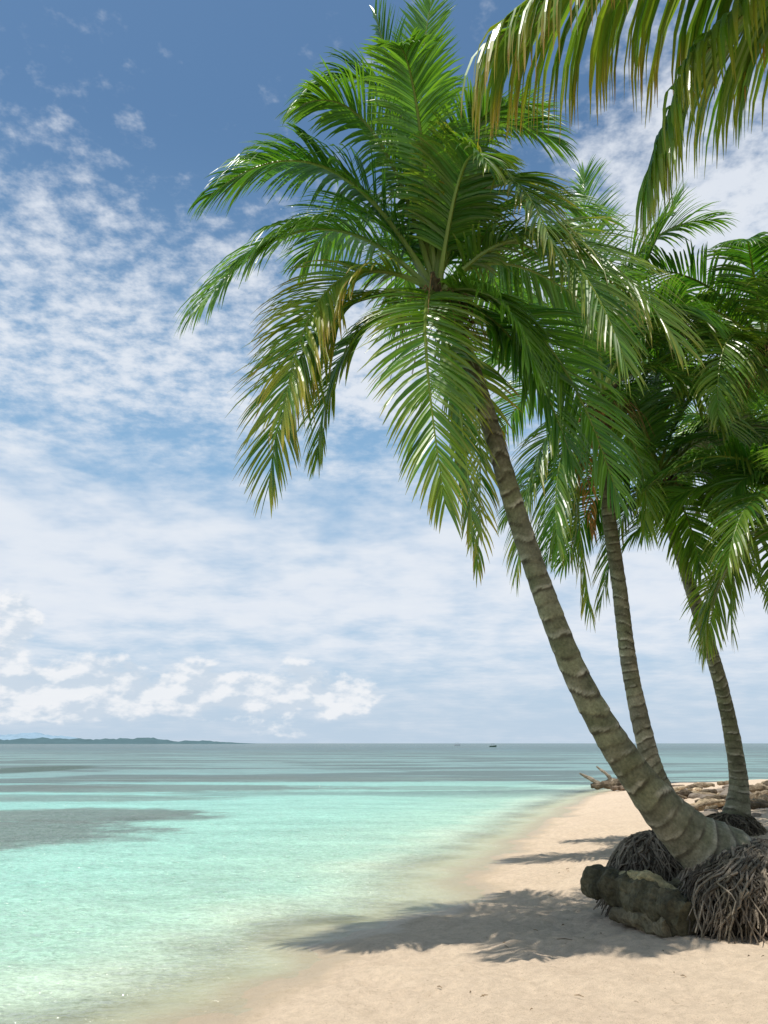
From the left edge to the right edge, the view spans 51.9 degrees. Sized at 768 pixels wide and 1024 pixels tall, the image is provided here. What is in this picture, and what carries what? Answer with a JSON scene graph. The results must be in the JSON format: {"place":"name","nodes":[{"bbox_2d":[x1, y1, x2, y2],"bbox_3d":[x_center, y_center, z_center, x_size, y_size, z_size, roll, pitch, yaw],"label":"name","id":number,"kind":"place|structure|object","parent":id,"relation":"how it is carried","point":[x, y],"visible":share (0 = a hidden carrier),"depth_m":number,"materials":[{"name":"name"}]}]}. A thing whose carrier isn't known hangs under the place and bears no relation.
{"place":"outdoors","nodes":[
{"label":"outdoors","id":0,"kind":"place"},
{"bbox_2d":[0,732,75,739],"bbox_3d":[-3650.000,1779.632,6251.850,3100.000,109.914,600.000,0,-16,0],"label":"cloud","id":1,"kind":"structure","parent":0,"point":[33,735],"depth_m":6123.53,"materials":[{"name":"white"}]},
{"bbox_2d":[0,737,253,743],"bbox_3d":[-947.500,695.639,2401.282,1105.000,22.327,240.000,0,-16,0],"label":"distant island","id":2,"kind":"structure","parent":0,"point":[43,740],"depth_m":2322.71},
{"bbox_2d":[0,743,767,1023],"bbox_3d":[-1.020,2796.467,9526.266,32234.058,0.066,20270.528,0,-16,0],"label":"sea water","id":3,"kind":"structure","parent":0,"point":[125,869],"depth_m":15.65,"materials":[{"name":"teal liquid"}]},
{"bbox_2d":[0,0,767,742],"label":"sky","id":4,"kind":"structure","parent":0,"point":[143,593],"materials":[{"name":"blue"}]},
{"bbox_2d":[19,779,767,1023],"bbox_3d":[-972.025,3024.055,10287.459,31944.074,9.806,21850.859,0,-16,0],"label":"beach ground","id":5,"kind":"structure","parent":0,"point":[450,923],"depth_m":6.03,"materials":[{"name":"beige sand"}]},
{"bbox_2d":[173,0,751,868],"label":"coconut palm","id":6,"kind":"object","parent":5,"relation":"on","point":[447,178],"visible":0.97,"depth_m":7.75,"materials":[{"name":"green plant"}]},
{"bbox_2d":[404,154,767,792],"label":"coconut palm","id":7,"kind":"object","parent":5,"relation":"on","point":[699,312],"visible":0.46,"depth_m":11.95,"materials":[{"name":"green plant"}]},
{"bbox_2d":[437,853,763,1009],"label":"leaf litter","id":8,"kind":"object","parent":5,"relation":"on","point":[568,939],"visible":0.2,"depth_m":5.44,"materials":[{"name":"brown plant"}]},
{"bbox_2d":[461,0,767,243],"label":"coconut palm","id":9,"kind":"object","parent":5,"relation":"on","point":[526,22],"visible":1,"depth_m":4.05,"materials":[{"name":"green plant"}]},
{"bbox_2d":[495,340,767,817],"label":"coconut palm","id":10,"kind":"object","parent":5,"relation":"on","point":[687,558],"visible":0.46,"depth_m":13.14,"materials":[{"name":"green plant"}]},
{"bbox_2d":[579,766,684,790],"bbox_3d":[9.161,9.870,29.163,3.650,0.921,1.172,2,-16,-8],"label":"driftwood tree","id":11,"kind":"object","parent":5,"relation":"on","point":[612,784],"visible":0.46,"depth_m":29.23,"materials":[{"name":"brown plant"}]},
{"bbox_2d":[593,830,683,916],"bbox_3d":[2.641,3.508,7.700,1.243,0.760,1.247,0,-16,0],"label":"palm root mass","id":12,"kind":"object","parent":5,"relation":"on","point":[643,850],"visible":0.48,"depth_m":7.44,"materials":[{"name":"brown plant"}]},
{"bbox_2d":[580,864,714,937],"bbox_3d":[2.189,3.347,6.830,0.649,0.500,1.407,14,-21,-39],"label":"rock","id":13,"kind":"object","parent":5,"relation":"on","point":[648,902],"visible":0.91,"depth_m":6.61,"materials":[{"name":"grey rock"}]},
{"bbox_2d":[584,231,767,482],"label":"coconut palm","id":14,"kind":"object","parent":5,"relation":"on","point":[754,306],"visible":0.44,"depth_m":12.62,"materials":[{"name":"green plant"}]},
{"bbox_2d":[618,358,767,560],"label":"coconut palm","id":15,"kind":"object","parent":5,"relation":"on","point":[691,419],"visible":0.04,"depth_m":16.77,"materials":[{"name":"green plant"}]},
{"bbox_2d":[619,426,767,671],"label":"coconut palm","id":16,"kind":"object","parent":5,"relation":"on","point":[740,544],"visible":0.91,"depth_m":11.52,"materials":[{"name":"green plant"}]},
{"bbox_2d":[673,780,767,810],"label":"driftwood pile","id":17,"kind":"object","parent":5,"relation":"on","point":[758,796],"visible":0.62,"depth_m":19.22,"materials":[{"name":"brown wood"}]},
{"bbox_2d":[676,837,767,944],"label":"palm root mass","id":18,"kind":"object","parent":5,"relation":"on","point":[726,890],"visible":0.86,"depth_m":6.24,"materials":[{"name":"brown plant"}]},
{"bbox_2d":[685,784,761,816],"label":"beach rocks","id":19,"kind":"object","parent":5,"relation":"on","point":[723,790],"visible":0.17,"depth_m":20.23,"materials":[{"name":"beige stone"}]},
{"bbox_2d":[705,812,767,836],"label":"palm root mass","id":20,"kind":"object","parent":5,"relation":"on","point":[750,826],"visible":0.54,"depth_m":12.75,"materials":[{"name":"brown plant"}]}
]}

